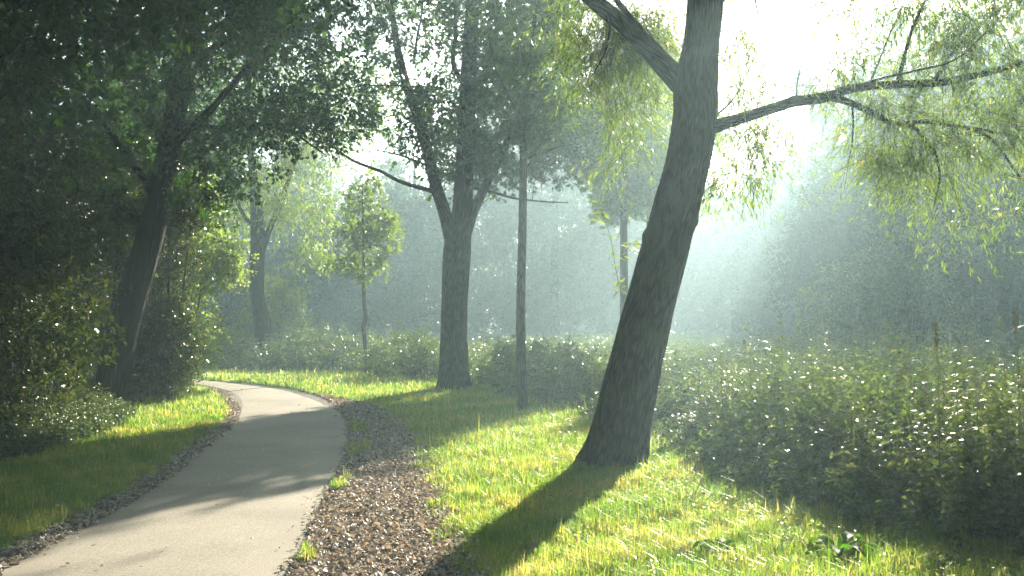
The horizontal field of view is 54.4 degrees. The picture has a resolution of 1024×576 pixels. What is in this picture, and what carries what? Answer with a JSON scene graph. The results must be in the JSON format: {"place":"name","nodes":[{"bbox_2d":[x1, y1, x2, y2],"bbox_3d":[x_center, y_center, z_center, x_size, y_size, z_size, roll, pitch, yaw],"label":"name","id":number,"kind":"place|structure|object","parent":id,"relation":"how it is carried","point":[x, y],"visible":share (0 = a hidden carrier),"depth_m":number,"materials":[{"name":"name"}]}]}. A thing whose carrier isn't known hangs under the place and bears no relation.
{"place":"outdoors","nodes":[
{"label":"outdoors","id":0,"kind":"place"},
{"bbox_2d":[283,395,462,575],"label":"leafy side track","id":1,"kind":"structure","parent":0,"point":[320,400],"depth_m":7.95,"materials":[{"name":"soil"}]},
{"bbox_2d":[0,322,1023,575],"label":"ground","id":2,"kind":"structure","parent":0,"point":[298,392],"depth_m":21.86,"materials":[{"name":"green plant"}]},
{"bbox_2d":[0,4,46,362],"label":"thicket shrub","id":3,"kind":"object","parent":2,"relation":"on","point":[8,58],"visible":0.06,"depth_m":14.32,"materials":[{"name":"green plant"}]},
{"bbox_2d":[0,107,48,433],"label":"thicket shrub","id":4,"kind":"object","parent":2,"relation":"on","point":[6,393],"visible":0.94,"depth_m":11.34,"materials":[{"name":"green plant"}]},
{"bbox_2d":[0,110,73,379],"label":"thicket shrub","id":5,"kind":"object","parent":2,"relation":"on","point":[34,210],"depth_m":17.26,"materials":[{"name":"green plant"}]},
{"bbox_2d":[0,163,94,408],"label":"thicket shrub","id":6,"kind":"object","parent":2,"relation":"on","point":[19,217],"visible":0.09,"depth_m":15.33,"materials":[{"name":"green plant"}]},
{"bbox_2d":[0,108,134,420],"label":"thicket shrub","id":7,"kind":"object","parent":2,"relation":"on","point":[13,252],"visible":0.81,"depth_m":13.11,"materials":[{"name":"green plant"}]},
{"bbox_2d":[0,372,136,466],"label":"shaded ground ivy","id":8,"kind":"object","parent":2,"relation":"on","point":[66,423],"visible":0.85,"depth_m":12.43,"materials":[{"name":"green plant"}]},
{"bbox_2d":[0,2,158,252],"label":"tree foliage","id":9,"kind":"object","parent":2,"relation":"on","point":[85,129],"visible":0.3,"depth_m":13.70,"materials":[{"name":"green plant"}]},
{"bbox_2d":[35,102,199,380],"bbox_3d":[-7.572,-0.776,18.899,3.210,5.874,3.211,1,-2,-24],"label":"thicket shrub","id":10,"kind":"object","parent":2,"relation":"on","point":[120,254],"visible":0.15,"depth_m":18.46,"materials":[{"name":"green plant"}]},
{"bbox_2d":[0,392,242,571],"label":"soil verge","id":11,"kind":"structure","parent":2,"relation":"on","point":[237,398],"depth_m":8.76,"materials":[{"name":"brown soil"}]},
{"bbox_2d":[56,372,194,404],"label":"sunlit ground ivy","id":12,"kind":"object","parent":2,"relation":"on","point":[134,396],"visible":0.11,"depth_m":17.66,"materials":[{"name":"green plant"}]},
{"bbox_2d":[52,55,203,365],"bbox_3d":[-8.629,-1.522,22.420,3.822,7.562,3.243,-1,-2,38],"label":"thicket shrub","id":13,"kind":"object","parent":2,"relation":"on","point":[117,278],"visible":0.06,"depth_m":21.99,"materials":[{"name":"green plant"}]},
{"bbox_2d":[26,9,288,376],"bbox_3d":[-9.824,-4.473,25.668,7.759,14.878,6.957,-1,-2,34],"label":"tree foliage","id":14,"kind":"object","parent":2,"relation":"on","point":[198,90],"visible":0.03,"depth_m":25.15,"materials":[{"name":"green plant"}]},
{"bbox_2d":[62,3,259,361],"bbox_3d":[-11.651,-3.408,31.958,7.906,14.345,7.081,0,-2,0],"label":"tree foliage","id":15,"kind":"object","parent":2,"relation":"on","point":[218,111],"visible":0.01,"depth_m":31.53,"materials":[{"name":"green plant"}]},
{"bbox_2d":[111,151,229,402],"bbox_3d":[-6.126,-0.183,17.844,2.161,4.960,1.657,1,-2,-28],"label":"thicket shrub","id":16,"kind":"object","parent":2,"relation":"on","point":[163,344],"visible":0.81,"depth_m":17.63,"materials":[{"name":"green plant"}]},
{"bbox_2d":[101,88,245,335],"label":"forest tree","id":17,"kind":"object","parent":2,"relation":"on","point":[216,300],"visible":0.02,"depth_m":56.35,"materials":[{"name":"green plant"}]},
{"bbox_2d":[1,373,348,575],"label":"footpath","id":18,"kind":"structure","parent":2,"relation":"on","point":[257,492],"depth_m":8.13,"materials":[{"name":"concrete"}]},
{"bbox_2d":[0,0,378,136],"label":"overhanging maple","id":19,"kind":"object","parent":2,"relation":"on","point":[15,38],"visible":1,"depth_m":9.23,"materials":[{"name":"green plant"}]},
{"bbox_2d":[132,160,259,387],"bbox_3d":[-6.610,-0.223,20.383,3.194,4.984,2.070,0,-2,0],"label":"sunlit shrub","id":20,"kind":"object","parent":2,"relation":"on","point":[228,269],"visible":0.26,"depth_m":20.19,"materials":[{"name":"green plant"}]},
{"bbox_2d":[1,0,395,403],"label":"shade tree","id":21,"kind":"object","parent":2,"relation":"on","point":[174,129],"visible":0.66,"depth_m":16.32,"materials":[{"name":"green plant"}]},
{"bbox_2d":[194,320,251,367],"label":"bramble bush","id":22,"kind":"object","parent":2,"relation":"on","point":[233,334],"visible":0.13,"depth_m":29.46,"materials":[{"name":"green plant"}]},
{"bbox_2d":[199,104,249,329],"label":"forest tree","id":23,"kind":"object","parent":2,"relation":"on","point":[247,257],"depth_m":79.31,"materials":[{"name":"green plant"}]},
{"bbox_2d":[186,44,322,333],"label":"forest tree","id":24,"kind":"object","parent":2,"relation":"on","point":[227,302],"visible":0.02,"depth_m":59.19,"materials":[{"name":"green plant"}]},
{"bbox_2d":[228,267,319,345],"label":"shrub","id":25,"kind":"object","parent":2,"relation":"on","point":[291,318],"visible":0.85,"depth_m":33.36,"materials":[{"name":"green plant"}]},
{"bbox_2d":[205,146,351,337],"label":"forest tree","id":26,"kind":"object","parent":2,"relation":"on","point":[282,250],"visible":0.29,"depth_m":55.05,"materials":[{"name":"green plant"}]},
{"bbox_2d":[173,8,407,368],"bbox_3d":[-6.939,-3.199,30.145,7.223,11.414,5.909,1,-2,-32],"label":"tree","id":27,"kind":"object","parent":2,"relation":"on","point":[259,235],"visible":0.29,"depth_m":29.76,"materials":[{"name":"green plant"}]},
{"bbox_2d":[268,136,346,314],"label":"forest tree","id":28,"kind":"object","parent":2,"relation":"on","point":[337,189],"visible":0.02,"depth_m":79.39,"materials":[{"name":"green plant"}]},
{"bbox_2d":[265,178,390,337],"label":"forest tree","id":29,"kind":"object","parent":2,"relation":"on","point":[352,299],"visible":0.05,"depth_m":60.25,"materials":[{"name":"green plant"}]},
{"bbox_2d":[275,319,383,370],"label":"bramble bush","id":30,"kind":"object","parent":2,"relation":"on","point":[341,346],"visible":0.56,"depth_m":28.38,"materials":[{"name":"green plant"}]},
{"bbox_2d":[331,164,367,311],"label":"forest tree","id":31,"kind":"object","parent":2,"relation":"on","point":[353,179],"visible":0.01,"depth_m":80.79,"materials":[{"name":"green plant"}]},
{"bbox_2d":[286,171,430,337],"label":"forest tree","id":32,"kind":"object","parent":2,"relation":"on","point":[377,290],"visible":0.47,"depth_m":55.53,"materials":[{"name":"green plant"}]},
{"bbox_2d":[315,159,404,372],"bbox_3d":[-3.774,-0.467,25.776,2.019,5.618,2.113,-1,-2,43],"label":"young maple","id":33,"kind":"object","parent":2,"relation":"on","point":[374,234],"visible":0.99,"depth_m":25.67,"materials":[{"name":"green plant"}]},
{"bbox_2d":[350,320,439,377],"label":"bramble bush","id":34,"kind":"object","parent":2,"relation":"on","point":[380,365],"visible":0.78,"depth_m":24.12,"materials":[{"name":"green plant"}]},
{"bbox_2d":[356,138,439,332],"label":"forest tree","id":35,"kind":"object","parent":2,"relation":"on","point":[410,178],"visible":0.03,"depth_m":77.86,"materials":[{"name":"green plant"}]},
{"bbox_2d":[351,128,481,336],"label":"forest tree","id":36,"kind":"object","parent":2,"relation":"on","point":[398,170],"visible":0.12,"depth_m":62.48,"materials":[{"name":"green plant"}]},
{"bbox_2d":[304,0,612,390],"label":"oak tree","id":37,"kind":"object","parent":2,"relation":"on","point":[468,140],"visible":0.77,"depth_m":20.81,"materials":[{"name":"green plant"}]},
{"bbox_2d":[388,59,539,338],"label":"forest tree","id":38,"kind":"object","parent":2,"relation":"on","point":[427,253],"visible":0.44,"depth_m":56.73,"materials":[{"name":"green plant"}]},
{"bbox_2d":[467,196,526,334],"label":"forest tree","id":39,"kind":"object","parent":2,"relation":"on","point":[469,325],"visible":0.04,"depth_m":80.27,"materials":[{"name":"green plant"}]},
{"bbox_2d":[0,386,1018,575],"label":"fallen leaves","id":40,"kind":"object","parent":2,"relation":"on","point":[403,547],"visible":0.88,"depth_m":7.88,"materials":[{"name":"brown plant"}]},
{"bbox_2d":[468,61,588,334],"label":"forest tree","id":41,"kind":"object","parent":2,"relation":"on","point":[503,272],"visible":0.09,"depth_m":61.68,"materials":[{"name":"green plant"}]},
{"bbox_2d":[469,331,590,386],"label":"bramble bush","id":42,"kind":"object","parent":2,"relation":"on","point":[546,348],"visible":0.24,"depth_m":21.56,"materials":[{"name":"green plant"}]},
{"bbox_2d":[471,0,590,411],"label":"slim tree","id":43,"kind":"object","parent":2,"relation":"on","point":[525,120],"visible":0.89,"depth_m":16.00,"materials":[{"name":"green plant"}]},
{"bbox_2d":[481,145,582,333],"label":"forest tree","id":44,"kind":"object","parent":2,"relation":"on","point":[515,239],"depth_m":77.06,"materials":[{"name":"green plant"}]},
{"bbox_2d":[50,328,1023,396],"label":"meadow herbs","id":45,"kind":"object","parent":2,"relation":"on","point":[681,345],"visible":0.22,"depth_m":27.39,"materials":[{"name":"green plant"}]},
{"bbox_2d":[490,73,619,335],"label":"forest tree","id":46,"kind":"object","parent":2,"relation":"on","point":[555,313],"visible":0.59,"depth_m":57.33,"materials":[{"name":"green plant"}]},
{"bbox_2d":[537,183,600,333],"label":"forest tree","id":47,"kind":"object","parent":2,"relation":"on","point":[582,327],"visible":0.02,"depth_m":82.06,"materials":[{"name":"green plant"}]},
{"bbox_2d":[533,340,610,397],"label":"bramble bush","id":48,"kind":"object","parent":2,"relation":"on","point":[593,362],"visible":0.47,"depth_m":17.66,"materials":[{"name":"green plant"}]},
{"bbox_2d":[539,181,643,333],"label":"forest tree","id":49,"kind":"object","parent":2,"relation":"on","point":[602,298],"visible":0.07,"depth_m":63.31,"materials":[{"name":"green plant"}]},
{"bbox_2d":[551,18,682,316],"bbox_3d":[2.926,-2.429,26.642,4.762,9.680,5.342,0,-2,0],"label":"meadow tree","id":50,"kind":"object","parent":2,"relation":"on","point":[633,186],"visible":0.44,"depth_m":26.34,"materials":[{"name":"green plant"}]},
{"bbox_2d":[581,104,712,334],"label":"forest tree","id":51,"kind":"object","parent":2,"relation":"on","point":[638,228],"visible":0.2,"depth_m":57.46,"materials":[{"name":"green plant"}]},
{"bbox_2d":[572,48,734,231],"bbox_3d":[4.240,-3.099,31.238,5.655,11.266,5.349,0,-2,0],"label":"meadow tree","id":52,"kind":"object","parent":2,"relation":"on","point":[702,204],"visible":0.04,"depth_m":31.01,"materials":[{"name":"green plant"}]},
{"bbox_2d":[669,185,749,335],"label":"forest tree","id":53,"kind":"object","parent":2,"relation":"on","point":[681,290],"visible":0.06,"depth_m":63.63,"materials":[{"name":"green plant"}]},
{"bbox_2d":[690,537,740,552],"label":"dock plant","id":54,"kind":"object","parent":2,"relation":"on","point":[720,541],"visible":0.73,"depth_m":6.63,"materials":[{"name":"green plant"}]},
{"bbox_2d":[687,344,751,467],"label":"reed","id":55,"kind":"object","parent":2,"relation":"on","point":[722,403],"visible":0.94,"depth_m":9.76,"materials":[{"name":"green plant"}]},
{"bbox_2d":[684,186,755,331],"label":"forest tree","id":56,"kind":"object","parent":2,"relation":"on","point":[722,292],"depth_m":82.82,"materials":[{"name":"green plant"}]},
{"bbox_2d":[674,187,793,337],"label":"forest tree","id":57,"kind":"object","parent":2,"relation":"on","point":[735,258],"visible":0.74,"depth_m":58.28,"materials":[{"name":"green plant"}]},
{"bbox_2d":[721,341,782,462],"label":"reed","id":58,"kind":"object","parent":2,"relation":"on","point":[751,396],"visible":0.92,"depth_m":9.47,"materials":[{"name":"green plant"}]},
{"bbox_2d":[721,162,787,331],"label":"forest tree","id":59,"kind":"object","parent":2,"relation":"on","point":[747,315],"depth_m":80.42,"materials":[{"name":"green plant"}]},
{"bbox_2d":[714,168,800,336],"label":"forest tree","id":60,"kind":"object","parent":2,"relation":"on","point":[763,322],"visible":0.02,"depth_m":65.16,"materials":[{"name":"green plant"}]},
{"bbox_2d":[496,296,1023,559],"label":"nettle bed","id":61,"kind":"object","parent":2,"relation":"on","point":[996,494],"visible":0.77,"depth_m":9.22,"materials":[{"name":"green plant"}]},
{"bbox_2d":[512,0,1023,467],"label":"willow tree","id":62,"kind":"object","parent":2,"relation":"on","point":[620,428],"visible":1,"depth_m":10.65,"materials":[{"name":"green plant"}]},
{"bbox_2d":[734,102,846,338],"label":"forest tree","id":63,"kind":"object","parent":2,"relation":"on","point":[787,317],"visible":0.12,"depth_m":60.41,"materials":[{"name":"green plant"}]},
{"bbox_2d":[773,344,814,469],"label":"reed","id":64,"kind":"object","parent":2,"relation":"on","point":[806,399],"visible":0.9,"depth_m":8.97,"materials":[{"name":"green plant"}]},
{"bbox_2d":[783,129,845,305],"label":"forest tree","id":65,"kind":"object","parent":2,"relation":"on","point":[822,157],"depth_m":79.41,"materials":[{"name":"green plant"}]},
{"bbox_2d":[762,150,882,338],"bbox_3d":[12.516,-0.824,38.129,5.969,9.114,5.160,0,-2,0],"label":"meadow tree","id":66,"kind":"object","parent":2,"relation":"on","point":[803,261],"visible":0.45,"depth_m":37.32,"materials":[{"name":"green plant"}]},
{"bbox_2d":[770,51,895,323],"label":"forest tree","id":67,"kind":"object","parent":2,"relation":"on","point":[813,138],"visible":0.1,"depth_m":59.55,"materials":[{"name":"green plant"}]},
{"bbox_2d":[803,531,880,561],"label":"dock plant","id":68,"kind":"object","parent":2,"relation":"on","point":[843,545],"visible":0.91,"depth_m":6.48,"materials":[{"name":"green plant"}]},
{"bbox_2d":[783,238,905,358],"bbox_3d":[7.341,0.693,22.139,2.588,3.723,2.783,0,-2,0],"label":"meadow bush","id":69,"kind":"object","parent":2,"relation":"on","point":[849,315],"visible":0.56,"depth_m":21.63,"materials":[{"name":"green plant"}]},
{"bbox_2d":[819,55,904,304],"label":"meadow tree","id":70,"kind":"object","parent":2,"relation":"on","point":[854,189],"visible":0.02,"depth_m":44.76,"materials":[{"name":"green plant"}]},
{"bbox_2d":[808,0,953,161],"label":"forest tree","id":71,"kind":"object","parent":2,"relation":"on","point":[876,43],"visible":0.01,"depth_m":76.83,"materials":[{"name":"green plant"}]},
{"bbox_2d":[844,29,920,197],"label":"forest tree","id":72,"kind":"object","parent":2,"relation":"on","point":[889,44],"visible":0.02,"depth_m":65.79,"materials":[{"name":"green plant"}]},
{"bbox_2d":[817,55,967,340],"bbox_3d":[13.007,-2.096,33.687,5.403,11.918,5.425,0,-2,0],"label":"meadow tree","id":73,"kind":"object","parent":2,"relation":"on","point":[851,239],"visible":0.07,"depth_m":33.28,"materials":[{"name":"green plant"}]},
{"bbox_2d":[784,46,1000,264],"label":"meadow tree","id":74,"kind":"object","parent":2,"relation":"on","point":[804,76],"visible":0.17,"depth_m":42.03,"materials":[{"name":"green plant"}]},
{"bbox_2d":[836,187,994,355],"bbox_3d":[9.675,0.006,24.056,3.482,4.853,3.240,0,-2,0],"label":"bush","id":75,"kind":"object","parent":2,"relation":"on","point":[940,283],"visible":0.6,"depth_m":23.65,"materials":[{"name":"green plant"}]},
{"bbox_2d":[891,55,947,143],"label":"forest tree","id":76,"kind":"object","parent":2,"relation":"on","point":[917,78],"depth_m":55.05,"materials":[{"name":"green plant"}]},
{"bbox_2d":[855,1,988,234],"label":"meadow tree","id":77,"kind":"object","parent":2,"relation":"on","point":[899,45],"visible":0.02,"depth_m":44.29,"materials":[{"name":"green plant"}]},
{"bbox_2d":[904,552,962,567],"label":"dock plant","id":78,"kind":"object","parent":2,"relation":"on","point":[952,559],"visible":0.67,"depth_m":6.25,"materials":[{"name":"green plant"}]},
{"bbox_2d":[900,323,973,510],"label":"reed","id":79,"kind":"object","parent":2,"relation":"on","point":[936,334],"visible":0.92,"depth_m":7.37,"materials":[{"name":"green plant"}]},
{"bbox_2d":[858,140,1023,351],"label":"meadow tree","id":80,"kind":"object","parent":2,"relation":"on","point":[971,286],"visible":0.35,"depth_m":27.27,"materials":[{"name":"green plant"}]},
{"bbox_2d":[918,0,992,74],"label":"forest tree","id":81,"kind":"object","parent":2,"relation":"on","point":[941,26],"depth_m":82.29,"materials":[{"name":"green plant"}]},
{"bbox_2d":[906,0,1022,229],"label":"meadow tree","id":82,"kind":"object","parent":2,"relation":"on","point":[958,51],"depth_m":42.25,"materials":[{"name":"green plant"}]},
{"bbox_2d":[920,0,1023,304],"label":"meadow tree","id":83,"kind":"object","parent":2,"relation":"on","point":[996,58],"visible":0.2,"depth_m":30.75,"materials":[{"name":"green plant"}]},
{"bbox_2d":[949,346,995,533],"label":"reed","id":84,"kind":"object","parent":2,"relation":"on","point":[961,420],"visible":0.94,"depth_m":6.97,"materials":[{"name":"green plant"}]},
{"bbox_2d":[940,329,1006,480],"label":"reed","id":85,"kind":"object","parent":2,"relation":"on","point":[976,384],"visible":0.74,"depth_m":7.78,"materials":[{"name":"green plant"}]},
{"bbox_2d":[933,49,1023,333],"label":"meadow tree","id":86,"kind":"object","parent":2,"relation":"on","point":[987,65],"visible":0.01,"depth_m":32.78,"materials":[{"name":"green plant"}]},
{"bbox_2d":[965,316,1019,475],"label":"reed","id":87,"kind":"object","parent":2,"relation":"on","point":[998,360],"visible":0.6,"depth_m":8.19,"materials":[{"name":"green plant"}]},
{"bbox_2d":[965,133,1023,350],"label":"meadow tree","id":88,"kind":"object","parent":2,"relation":"on","point":[1018,286],"visible":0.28,"depth_m":28.15,"materials":[{"name":"green plant"}]},
{"bbox_2d":[982,308,1023,487],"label":"reed","id":89,"kind":"object","parent":2,"relation":"on","point":[1015,321],"visible":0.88,"depth_m":7.19,"materials":[{"name":"green plant"}]},
{"bbox_2d":[21,0,1022,322],"label":"sky","id":90,"kind":"structure","parent":0,"point":[778,19],"materials":[{"name":"white"}]}
]}

